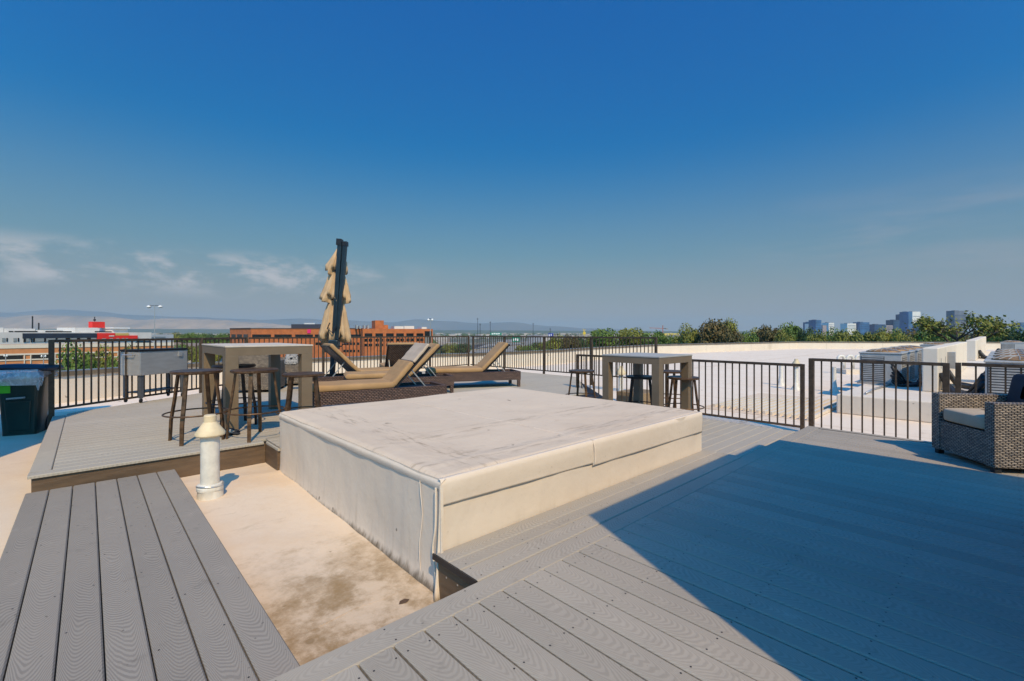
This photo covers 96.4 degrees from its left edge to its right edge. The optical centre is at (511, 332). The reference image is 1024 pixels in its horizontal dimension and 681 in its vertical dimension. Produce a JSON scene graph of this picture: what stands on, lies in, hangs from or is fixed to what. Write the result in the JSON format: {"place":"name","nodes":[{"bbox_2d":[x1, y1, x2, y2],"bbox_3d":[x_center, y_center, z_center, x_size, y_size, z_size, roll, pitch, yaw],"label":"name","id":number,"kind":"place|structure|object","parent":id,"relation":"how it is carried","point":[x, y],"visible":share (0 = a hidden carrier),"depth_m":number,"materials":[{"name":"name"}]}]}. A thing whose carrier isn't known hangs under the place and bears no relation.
{"place":"outdoors","nodes":[
{"label":"outdoors","id":0,"kind":"place"},
{"bbox_2d":[0,315,290,328],"bbox_3d":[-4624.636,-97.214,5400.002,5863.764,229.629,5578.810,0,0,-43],"label":"foothills","id":1,"kind":"structure","parent":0,"point":[44,321],"depth_m":5211.04,"materials":[{"name":"grey"}]},
{"bbox_2d":[0,310,632,330],"bbox_3d":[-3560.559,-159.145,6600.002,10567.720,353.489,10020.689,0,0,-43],"label":"mountains","id":2,"kind":"structure","parent":0,"point":[442,325],"depth_m":6409.38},
{"bbox_2d":[451,338,526,344],"bbox_3d":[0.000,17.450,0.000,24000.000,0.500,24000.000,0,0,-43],"label":"ground","id":3,"kind":"structure","parent":0,"point":[464,340],"depth_m":1023.18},
{"bbox_2d":[0,322,150,343],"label":"apartment block","id":4,"kind":"structure","parent":3,"relation":"on","point":[96,330],"depth_m":143.35,"materials":[{"name":"white paint"}]},
{"bbox_2d":[55,342,97,370],"bbox_3d":[-32.547,8.849,34.011,3.533,16.775,2.829,0,0,-1],"label":"tree","id":5,"kind":"object","parent":3,"relation":"on","point":[79,362],"visible":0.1,"depth_m":33.79,"materials":[{"name":"green plant"}]},
{"bbox_2d":[0,342,173,371],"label":"parking garage","id":6,"kind":"structure","parent":3,"relation":"on","point":[24,353],"depth_m":87.38,"materials":[{"name":"beige brick"}]},
{"bbox_2d":[94,344,111,367],"bbox_3d":[-34.089,9.034,38.076,2.225,16.404,2.778,0,0,-27],"label":"tree","id":7,"kind":"object","parent":3,"relation":"on","point":[102,354],"visible":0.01,"depth_m":37.97,"materials":[{"name":"green plant"}]},
{"bbox_2d":[107,356,117,367],"bbox_3d":[-31.996,9.493,37.027,1.837,15.482,1.878,0,0,3],"label":"tree","id":8,"kind":"object","parent":3,"relation":"on","point":[109,362],"visible":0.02,"depth_m":36.66,"materials":[{"name":"green plant"}]},
{"bbox_2d":[151,334,173,342],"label":"building","id":9,"kind":"structure","parent":3,"relation":"on","point":[163,335],"depth_m":184.36,"materials":[{"name":"white paint"}]},
{"bbox_2d":[179,332,198,343],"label":"tree","id":10,"kind":"object","parent":3,"relation":"on","point":[190,335],"visible":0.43,"depth_m":229.86,"materials":[{"name":"green plant"}]},
{"bbox_2d":[230,328,250,342],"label":"office wing","id":11,"kind":"structure","parent":3,"relation":"on","point":[240,332],"depth_m":154.83,"materials":[{"name":"orange brick"}]},
{"bbox_2d":[251,323,374,357],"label":"office building","id":12,"kind":"structure","parent":3,"relation":"on","point":[305,330],"depth_m":150.00,"materials":[{"name":"orange brick"}]},
{"bbox_2d":[355,320,432,355],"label":"office wing","id":13,"kind":"structure","parent":3,"relation":"on","point":[381,328],"depth_m":150.19,"materials":[{"name":"orange brick"}]},
{"bbox_2d":[151,333,775,345],"bbox_3d":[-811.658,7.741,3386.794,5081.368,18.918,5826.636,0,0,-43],"label":"distant town","id":14,"kind":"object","parent":3,"relation":"on","point":[525,334],"visible":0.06,"depth_m":978.33},
{"bbox_2d":[0,341,1000,665],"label":"white roofed building","id":15,"kind":"structure","parent":3,"relation":"on","point":[320,579],"depth_m":3.78,"materials":[{"name":"grey concrete"}]},
{"bbox_2d":[0,364,63,435],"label":"wheeled bin","id":16,"kind":"object","parent":15,"relation":"on","point":[23,399],"visible":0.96,"depth_m":6.24,"materials":[{"name":"plastic"}]},
{"bbox_2d":[48,337,247,425],"bbox_3d":[-6.258,0.732,8.393,0.102,1.267,3.833,0,0,10],"label":"deck railing","id":17,"kind":"object","parent":15,"relation":"on","point":[52,408],"visible":0.81,"depth_m":7.28,"materials":[{"name":"brown metal"}]},
{"bbox_2d":[0,469,299,680],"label":"walkway deck","id":18,"kind":"structure","parent":15,"relation":"on","point":[135,578],"depth_m":2.25,"materials":[{"name":"grey wood"}]},
{"bbox_2d":[194,414,225,500],"bbox_3d":[-2.568,1.075,3.902,0.448,0.760,0.377,0,0,-43],"label":"vent pipe","id":19,"kind":"object","parent":15,"relation":"on","point":[210,431],"visible":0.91,"depth_m":3.84,"materials":[{"name":"white plastic"}]},
{"bbox_2d":[27,371,601,492],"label":"lounge deck","id":20,"kind":"structure","parent":15,"relation":"on","point":[101,444],"depth_m":4.95,"materials":[{"name":"grey"}]},
{"bbox_2d":[120,348,188,402],"bbox_3d":[-6.251,0.720,8.004,0.434,0.886,0.971,0,0,10],"label":"cooler cart","id":21,"kind":"object","parent":20,"relation":"on","point":[141,363],"visible":0.77,"depth_m":7.75,"materials":[{"name":"metal"}]},
{"bbox_2d":[161,368,228,445],"bbox_3d":[-3.428,0.785,4.980,0.613,0.760,0.613,0,0,39],"label":"bar stool","id":22,"kind":"object","parent":20,"relation":"on","point":[186,373],"visible":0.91,"depth_m":4.94,"materials":[{"name":"brown wood"}]},
{"bbox_2d":[205,364,261,424],"bbox_3d":[-3.521,0.785,5.800,0.613,0.760,0.613,0,0,42],"label":"bar stool","id":23,"kind":"object","parent":20,"relation":"on","point":[244,397],"visible":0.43,"depth_m":5.80,"materials":[{"name":"wood"}]},
{"bbox_2d":[223,367,284,442],"bbox_3d":[-2.875,0.785,5.120,0.613,0.760,0.613,0,0,27],"label":"bar stool","id":24,"kind":"object","parent":20,"relation":"on","point":[251,372],"visible":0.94,"depth_m":5.03,"materials":[{"name":"brown wood"}]},
{"bbox_2d":[202,343,312,429],"bbox_3d":[-3.505,0.660,6.254,1.002,1.010,1.512,0,0,-43],"label":"bar table","id":25,"kind":"object","parent":20,"relation":"on","point":[230,353],"visible":0.75,"depth_m":5.96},
{"bbox_2d":[239,355,284,390],"bbox_3d":[-5.085,0.757,9.244,0.740,0.815,0.859,0,0,-14],"label":"wicker armchair","id":26,"kind":"object","parent":20,"relation":"on","point":[259,361],"visible":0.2,"depth_m":8.87,"materials":[{"name":"grey wicker"}]},
{"bbox_2d":[281,357,297,383],"bbox_3d":[-5.172,0.757,10.301,0.859,0.815,0.740,0,0,-20],"label":"wicker armchair","id":27,"kind":"object","parent":20,"relation":"on","point":[291,368],"visible":0.01,"depth_m":10.04,"materials":[{"name":"grey wicker"}]},
{"bbox_2d":[284,354,297,364],"bbox_3d":[-4.383,0.529,9.100,0.248,0.248,0.087,0,-28,-18],"label":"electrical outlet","id":28,"kind":"object","parent":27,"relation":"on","point":[289,361],"visible":0.91,"depth_m":9.06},
{"bbox_2d":[275,371,324,414],"bbox_3d":[-2.377,0.812,5.220,0.570,0.707,0.570,0,0,-21],"label":"bar stool","id":29,"kind":"object","parent":20,"relation":"on","point":[291,376],"visible":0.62,"depth_m":5.13,"materials":[{"name":"brown wood"}]},
{"bbox_2d":[318,238,351,373],"bbox_3d":[-3.737,-0.390,9.500,0.900,3.111,0.900,0,0,-43],"label":"cantilever umbrella","id":30,"kind":"object","parent":20,"relation":"on","point":[335,294],"visible":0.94,"depth_m":9.49,"materials":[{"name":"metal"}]},
{"bbox_2d":[312,343,391,381],"bbox_3d":[-3.042,0.686,9.342,1.980,0.959,0.700,0,0,-35],"label":"sun lounger","id":31,"kind":"object","parent":20,"relation":"on","point":[336,354],"visible":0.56,"depth_m":8.92,"materials":[{"name":"beige fabric"}]},
{"bbox_2d":[312,343,446,407],"bbox_3d":[-2.065,0.666,7.093,1.980,0.998,0.700,0,0,-30],"label":"sun lounger","id":32,"kind":"object","parent":20,"relation":"on","point":[389,385],"visible":0.93,"depth_m":6.89,"materials":[{"name":"brown wicker"}]},
{"bbox_2d":[344,343,453,392],"bbox_3d":[-2.165,0.686,8.781,1.980,0.959,0.700,0,0,-23],"label":"sun lounger","id":33,"kind":"object","parent":20,"relation":"on","point":[446,379],"visible":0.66,"depth_m":8.66,"materials":[{"name":"beige fabric"}]},
{"bbox_2d":[379,342,421,373],"bbox_3d":[-2.593,0.686,10.464,0.700,0.959,1.980,0,0,-22],"label":"sun lounger","id":34,"kind":"object","parent":20,"relation":"on","point":[396,352],"visible":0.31,"depth_m":9.87,"materials":[{"name":"brown wicker"}]},
{"bbox_2d":[425,342,520,386],"bbox_3d":[-0.857,0.686,9.953,1.980,0.959,0.700,0,0,-17],"label":"sun lounger","id":35,"kind":"object","parent":20,"relation":"on","point":[480,371],"visible":0.92,"depth_m":9.73,"materials":[{"name":"tan fabric"},{"name":"brown wicker"}]},
{"bbox_2d":[249,336,469,372],"bbox_3d":[-3.696,0.733,13.028,0.059,1.265,7.039,0,0,39],"label":"deck railing","id":36,"kind":"object","parent":15,"relation":"on","point":[402,337],"visible":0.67,"depth_m":12.96,"materials":[{"name":"brown metal"}]},
{"bbox_2d":[279,387,702,601],"bbox_3d":[-0.214,1.142,4.639,3.282,0.696,3.021,0,0,-43],"label":"membrane box","id":37,"kind":"object","parent":15,"relation":"on","point":[410,486],"visible":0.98,"depth_m":3.46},
{"bbox_2d":[470,336,657,384],"bbox_3d":[0.966,0.732,13.155,0.050,1.267,7.015,0,0,-43],"label":"deck railing","id":38,"kind":"object","parent":15,"relation":"on","point":[575,337],"visible":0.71,"depth_m":13.01,"materials":[{"name":"brown metal"}]},
{"bbox_2d":[615,366,625,400],"bbox_3d":[2.328,1.085,9.792,0.260,0.750,0.260,0,0,-43],"label":"vent pipe","id":39,"kind":"object","parent":15,"relation":"on","point":[619,377],"visible":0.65,"depth_m":9.75,"materials":[{"name":"white plastic"}]},
{"bbox_2d":[618,389,650,404],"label":"roof curb","id":40,"kind":"structure","parent":15,"relation":"on","point":[624,395],"depth_m":9.27,"materials":[{"name":"beige concrete"}]},
{"bbox_2d":[269,426,1023,680],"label":"foreground deck","id":41,"kind":"structure","parent":15,"relation":"on","point":[810,553],"depth_m":2.21,"materials":[{"name":"grey wood"}]},
{"bbox_2d":[932,374,1023,472],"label":"wicker armchair","id":42,"kind":"object","parent":41,"relation":"on","point":[987,429],"visible":1,"depth_m":4.15,"materials":[{"name":"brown wicker"}]},
{"bbox_2d":[576,354,804,429],"bbox_3d":[2.818,0.958,8.214,0.050,1.005,4.230,0,0,-43],"label":"deck railing","id":43,"kind":"object","parent":15,"relation":"on","point":[802,397],"visible":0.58,"depth_m":7.32,"materials":[{"name":"brown metal"}]},
{"bbox_2d":[702,418,796,456],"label":"deck","id":44,"kind":"structure","parent":15,"relation":"on","point":[737,439],"depth_m":5.74,"materials":[{"name":"grey"}]},
{"bbox_2d":[565,369,598,397],"bbox_3d":[1.150,0.958,7.550,0.552,0.684,0.552,0,0,35],"label":"bar stool","id":45,"kind":"object","parent":44,"relation":"on","point":[578,372],"visible":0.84,"depth_m":7.52,"materials":[{"name":"brown metal"}]},
{"bbox_2d":[626,375,651,404],"bbox_3d":[1.865,0.962,6.620,0.545,0.676,0.546,0,0,17],"label":"bar stool","id":46,"kind":"object","parent":44,"relation":"on","point":[633,377],"visible":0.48,"depth_m":6.52,"materials":[{"name":"metal"}]},
{"bbox_2d":[602,352,692,408],"bbox_3d":[1.884,0.800,6.387,0.898,1.000,0.880,0,0,-43],"label":"bar table","id":47,"kind":"object","parent":44,"relation":"on","point":[638,360],"visible":0.73,"depth_m":6.32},
{"bbox_2d":[663,370,680,407],"bbox_3d":[2.582,0.958,7.450,0.552,0.684,0.552,0,0,-43],"label":"bar stool","id":48,"kind":"object","parent":44,"relation":"on","point":[668,372],"visible":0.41,"depth_m":7.53,"materials":[{"name":"brown metal"}]},
{"bbox_2d":[663,375,704,411],"bbox_3d":[2.402,0.958,6.420,0.552,0.684,0.552,0,0,7],"label":"bar stool","id":49,"kind":"object","parent":44,"relation":"on","point":[676,378],"visible":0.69,"depth_m":6.30,"materials":[{"name":"brown wood"}]},
{"bbox_2d":[700,393,836,420],"bbox_3d":[5.449,1.430,9.310,3.250,0.060,1.850,0,0,-43],"label":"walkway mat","id":50,"kind":"object","parent":15,"relation":"on","point":[789,406],"visible":0.74,"depth_m":8.82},
{"bbox_2d":[778,366,784,385],"bbox_3d":[7.484,1.150,12.735,0.234,0.620,0.234,0,0,-43],"label":"vent pipe","id":51,"kind":"object","parent":15,"relation":"on","point":[781,381],"visible":0.88,"depth_m":12.69,"materials":[{"name":"white plastic"}]},
{"bbox_2d":[790,359,800,389],"bbox_3d":[7.292,1.065,11.746,0.260,0.790,0.260,0,0,-43],"label":"vent pipe","id":52,"kind":"object","parent":15,"relation":"on","point":[797,385],"visible":0.56,"depth_m":11.70,"materials":[{"name":"white plastic"}]},
{"bbox_2d":[829,367,839,392],"bbox_3d":[7.850,1.080,11.219,0.371,0.760,0.234,0,0,-25],"label":"vent pipe","id":53,"kind":"object","parent":15,"relation":"on","point":[834,387],"visible":0.81,"depth_m":11.20,"materials":[{"name":"white plastic"}]},
{"bbox_2d":[836,355,859,373],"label":"vent curb","id":54,"kind":"structure","parent":15,"relation":"on","point":[845,370],"depth_m":16.46,"materials":[{"name":"white plastic"}]},
{"bbox_2d":[837,351,990,422],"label":"equipment platform","id":55,"kind":"structure","parent":15,"relation":"on","point":[967,374],"depth_m":8.07,"materials":[{"name":"white concrete"}]},
{"bbox_2d":[857,348,907,385],"bbox_3d":[8.182,0.730,10.091,0.800,0.772,0.800,0,0,-43],"label":"air conditioner","id":56,"kind":"object","parent":55,"relation":"on","point":[883,354],"visible":0.77,"depth_m":9.86,"materials":[{"name":"metal"}]},
{"bbox_2d":[884,347,916,381],"bbox_3d":[9.062,0.730,10.906,0.800,0.772,0.800,0,0,-43],"label":"air conditioner","id":57,"kind":"object","parent":55,"relation":"on","point":[910,355],"visible":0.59,"depth_m":10.57,"materials":[{"name":"metal"}]},
{"bbox_2d":[890,364,921,386],"bbox_3d":[8.477,0.862,9.568,1.429,0.495,0.386,0,0,-22],"label":"cable bundle","id":58,"kind":"object","parent":55,"relation":"on","point":[901,381],"visible":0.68,"depth_m":9.44,"materials":[{"name":"black rubber"}]},
{"bbox_2d":[892,346,921,377],"bbox_3d":[10.016,0.730,11.790,0.800,0.772,0.800,0,0,-43],"label":"air conditioner","id":59,"kind":"object","parent":55,"relation":"on","point":[917,355],"visible":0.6,"depth_m":11.37,"materials":[{"name":"metal"}]},
{"bbox_2d":[919,342,944,347],"bbox_3d":[15.411,0.730,16.708,0.800,0.772,0.800,0,0,-43],"label":"air conditioner","id":60,"kind":"object","parent":55,"relation":"on","point":[928,344],"visible":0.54,"depth_m":16.58,"materials":[{"name":"metal"}]},
{"bbox_2d":[922,342,966,391],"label":"divider wall","id":61,"kind":"structure","parent":55,"relation":"on","point":[952,353],"depth_m":8.83,"materials":[{"name":"concrete"}]},
{"bbox_2d":[939,373,984,392],"bbox_3d":[8.085,0.894,8.360,0.334,0.453,1.823,0,0,26],"label":"cable bundle","id":62,"kind":"object","parent":55,"relation":"on","point":[981,383],"visible":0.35,"depth_m":7.68,"materials":[{"name":"black rubber"}]},
{"bbox_2d":[950,370,984,388],"bbox_3d":[9.247,0.894,9.445,0.406,0.453,1.616,0,0,21],"label":"cable bundle","id":63,"kind":"object","parent":55,"relation":"on","point":[963,384],"visible":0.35,"depth_m":9.44,"materials":[{"name":"black rubber"}]},
{"bbox_2d":[966,336,985,360],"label":"divider wall","id":64,"kind":"structure","parent":55,"relation":"on","point":[975,345],"depth_m":18.45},
{"bbox_2d":[984,355,1023,393],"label":"air conditioner","id":65,"kind":"object","parent":55,"relation":"on","point":[997,380],"visible":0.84,"depth_m":6.91,"materials":[{"name":"metal"}]},
{"bbox_2d":[986,352,1023,358],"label":"air conditioner","id":66,"kind":"object","parent":55,"relation":"on","point":[1002,354],"visible":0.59,"depth_m":7.96,"materials":[{"name":"metal"}]},
{"bbox_2d":[988,350,1023,355],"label":"air conditioner","id":67,"kind":"object","parent":55,"relation":"on","point":[1011,351],"visible":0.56,"depth_m":8.91,"materials":[{"name":"metal"}]},
{"bbox_2d":[1000,340,1023,348],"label":"air conditioner","id":68,"kind":"object","parent":55,"relation":"on","point":[1011,344],"visible":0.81,"depth_m":20.61,"materials":[{"name":"metal"}]},
{"bbox_2d":[955,362,1023,393],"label":"deck railing","id":69,"kind":"object","parent":15,"relation":"on","point":[958,375],"visible":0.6,"depth_m":5.31,"materials":[{"name":"brown metal"}]},
{"bbox_2d":[808,358,949,439],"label":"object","id":70,"kind":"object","parent":69,"relation":"attached to","point":[811,385],"depth_m":6.08,"materials":[{"name":"brown metal"}]},
{"bbox_2d":[548,333,562,349],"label":"tree","id":71,"kind":"object","parent":3,"relation":"on","point":[553,343],"visible":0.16,"depth_m":90.74,"materials":[{"name":"green plant"}]},
{"bbox_2d":[562,334,580,348],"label":"tree","id":72,"kind":"object","parent":3,"relation":"on","point":[578,343],"visible":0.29,"depth_m":86.75,"materials":[{"name":"green plant"}]},
{"bbox_2d":[161,333,1003,353],"bbox_3d":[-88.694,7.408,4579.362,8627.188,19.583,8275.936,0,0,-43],"label":"woods","id":73,"kind":"object","parent":3,"relation":"on","point":[465,334],"visible":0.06,"depth_m":1383.64,"materials":[{"name":"green plant"}]},
{"bbox_2d":[590,328,619,346],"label":"tree","id":74,"kind":"object","parent":3,"relation":"on","point":[599,333],"visible":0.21,"depth_m":82.60,"materials":[{"name":"green plant"}]},
{"bbox_2d":[617,327,646,345],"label":"tree","id":75,"kind":"object","parent":3,"relation":"on","point":[625,332],"visible":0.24,"depth_m":82.69,"materials":[{"name":"green plant"}]},
{"bbox_2d":[641,330,665,344],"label":"tree","id":76,"kind":"object","parent":3,"relation":"on","point":[660,337],"visible":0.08,"depth_m":79.88,"materials":[{"name":"green plant"}]},
{"bbox_2d":[662,334,677,343],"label":"tree","id":77,"kind":"object","parent":3,"relation":"on","point":[668,340],"visible":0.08,"depth_m":78.05,"materials":[{"name":"green plant"}]},
{"bbox_2d":[672,322,698,343],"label":"tree","id":78,"kind":"object","parent":3,"relation":"on","point":[685,337],"visible":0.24,"depth_m":73.61,"materials":[{"name":"green plant"}]},
{"bbox_2d":[695,317,730,342],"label":"tree","id":79,"kind":"object","parent":3,"relation":"on","point":[714,334],"visible":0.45,"depth_m":69.92,"materials":[{"name":"green plant"}]},
{"bbox_2d":[719,317,737,331],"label":"tree","id":80,"kind":"object","parent":3,"relation":"on","point":[733,326],"visible":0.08,"depth_m":74.21,"materials":[{"name":"green plant"}]},
{"bbox_2d":[716,327,744,342],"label":"tree","id":81,"kind":"object","parent":3,"relation":"on","point":[734,336],"visible":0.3,"depth_m":68.69,"materials":[{"name":"green plant"}]},
{"bbox_2d":[740,330,758,341],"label":"tree","id":82,"kind":"object","parent":3,"relation":"on","point":[749,339],"visible":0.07,"depth_m":71.20,"materials":[{"name":"green plant"}]},
{"bbox_2d":[756,324,783,341],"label":"tree","id":83,"kind":"object","parent":3,"relation":"on","point":[769,334],"visible":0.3,"depth_m":74.72,"materials":[{"name":"green plant"}]},
{"bbox_2d":[774,329,794,341],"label":"tree","id":84,"kind":"object","parent":3,"relation":"on","point":[787,338],"visible":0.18,"depth_m":67.84,"materials":[{"name":"green plant"}]},
{"bbox_2d":[777,321,800,340],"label":"tree","id":85,"kind":"object","parent":3,"relation":"on","point":[792,330],"visible":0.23,"depth_m":73.84,"materials":[{"name":"green plant"}]},
{"bbox_2d":[796,327,815,340],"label":"tree","id":86,"kind":"object","parent":3,"relation":"on","point":[802,335],"visible":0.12,"depth_m":69.44,"materials":[{"name":"green plant"}]},
{"bbox_2d":[809,320,820,333],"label":"office tower","id":87,"kind":"structure","parent":3,"relation":"on","point":[815,325],"depth_m":1335.21,"materials":[{"name":"blue glass"}]},
{"bbox_2d":[804,329,827,341],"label":"tree","id":88,"kind":"object","parent":3,"relation":"on","point":[816,338],"visible":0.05,"depth_m":65.65,"materials":[{"name":"green plant"}]},
{"bbox_2d":[818,326,839,341],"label":"tree","id":89,"kind":"object","parent":3,"relation":"on","point":[830,338],"visible":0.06,"depth_m":67.91,"materials":[{"name":"green plant"}]},
{"bbox_2d":[830,328,863,341],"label":"tree","id":90,"kind":"object","parent":3,"relation":"on","point":[841,336],"visible":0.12,"depth_m":63.15,"materials":[{"name":"green plant"}]},
{"bbox_2d":[840,323,855,333],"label":"office tower","id":91,"kind":"structure","parent":3,"relation":"on","point":[849,326],"depth_m":1335.45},
{"bbox_2d":[853,322,868,334],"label":"office tower","id":92,"kind":"structure","parent":3,"relation":"on","point":[862,327],"depth_m":1334.04,"materials":[{"name":"blue glass"}]},
{"bbox_2d":[869,324,884,333],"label":"office tower","id":93,"kind":"structure","parent":3,"relation":"on","point":[873,327],"depth_m":1363.74,"materials":[{"name":"blue glass"}]},
{"bbox_2d":[861,326,892,341],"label":"tree","id":94,"kind":"object","parent":3,"relation":"on","point":[880,336],"visible":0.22,"depth_m":63.42,"materials":[{"name":"green plant"}]},
{"bbox_2d":[878,325,892,332],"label":"office tower","id":95,"kind":"structure","parent":3,"relation":"on","point":[889,327],"depth_m":1305.12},
{"bbox_2d":[888,328,917,341],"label":"tree","id":96,"kind":"object","parent":3,"relation":"on","point":[904,338],"visible":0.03,"depth_m":61.95,"materials":[{"name":"green plant"}]},
{"bbox_2d":[903,326,935,341],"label":"tree","id":97,"kind":"object","parent":3,"relation":"on","point":[908,331],"visible":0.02,"depth_m":63.98,"materials":[{"name":"green plant"}]},
{"bbox_2d":[913,330,951,341],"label":"tree","id":98,"kind":"object","parent":3,"relation":"on","point":[928,339],"visible":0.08,"depth_m":61.47,"materials":[{"name":"green plant"}]},
{"bbox_2d":[904,310,1020,341],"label":"tree","id":99,"kind":"object","parent":3,"relation":"on","point":[925,324],"visible":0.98,"depth_m":48.95,"materials":[{"name":"green plant"}]},
{"bbox_2d":[988,325,1022,341],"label":"tree","id":100,"kind":"object","parent":3,"relation":"on","point":[996,339],"visible":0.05,"depth_m":60.13,"materials":[{"name":"green plant"}]},
{"bbox_2d":[1000,328,1023,341],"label":"tree","id":101,"kind":"object","parent":3,"relation":"on","point":[1017,336],"visible":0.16,"depth_m":57.98,"materials":[{"name":"green plant"}]},
{"bbox_2d":[470,340,524,352],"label":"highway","id":102,"kind":"structure","parent":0,"point":[507,349],"depth_m":534.29,"materials":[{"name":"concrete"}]},
{"bbox_2d":[0,0,1023,330],"label":"sky","id":103,"kind":"structure","parent":0,"point":[648,165],"materials":[{"name":"blue"}]},
{"bbox_2d":[35,329,1005,333],"bbox_3d":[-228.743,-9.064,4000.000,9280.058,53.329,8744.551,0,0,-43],"label":"wooded rise","id":104,"kind":"structure","parent":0,"point":[211,331],"depth_m":3826.16,"materials":[{"name":"green plant"}]},
{"bbox_2d":[886,320,898,330],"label":"office tower","id":105,"kind":"structure","parent":0,"point":[895,323],"depth_m":1363.70,"materials":[{"name":"blue glass"}]},
{"bbox_2d":[899,311,911,333],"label":"office tower","id":106,"kind":"structure","parent":0,"point":[905,317],"depth_m":1306.59,"materials":[{"name":"blue glass"}]},
{"bbox_2d":[909,311,920,322],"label":"office tower","id":107,"kind":"structure","parent":0,"point":[915,315],"depth_m":1405.01,"materials":[{"name":"white concrete"}]},
{"bbox_2d":[946,310,966,334],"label":"office tower","id":108,"kind":"structure","parent":0,"point":[958,314],"depth_m":1335.30,"materials":[{"name":"blue glass"}]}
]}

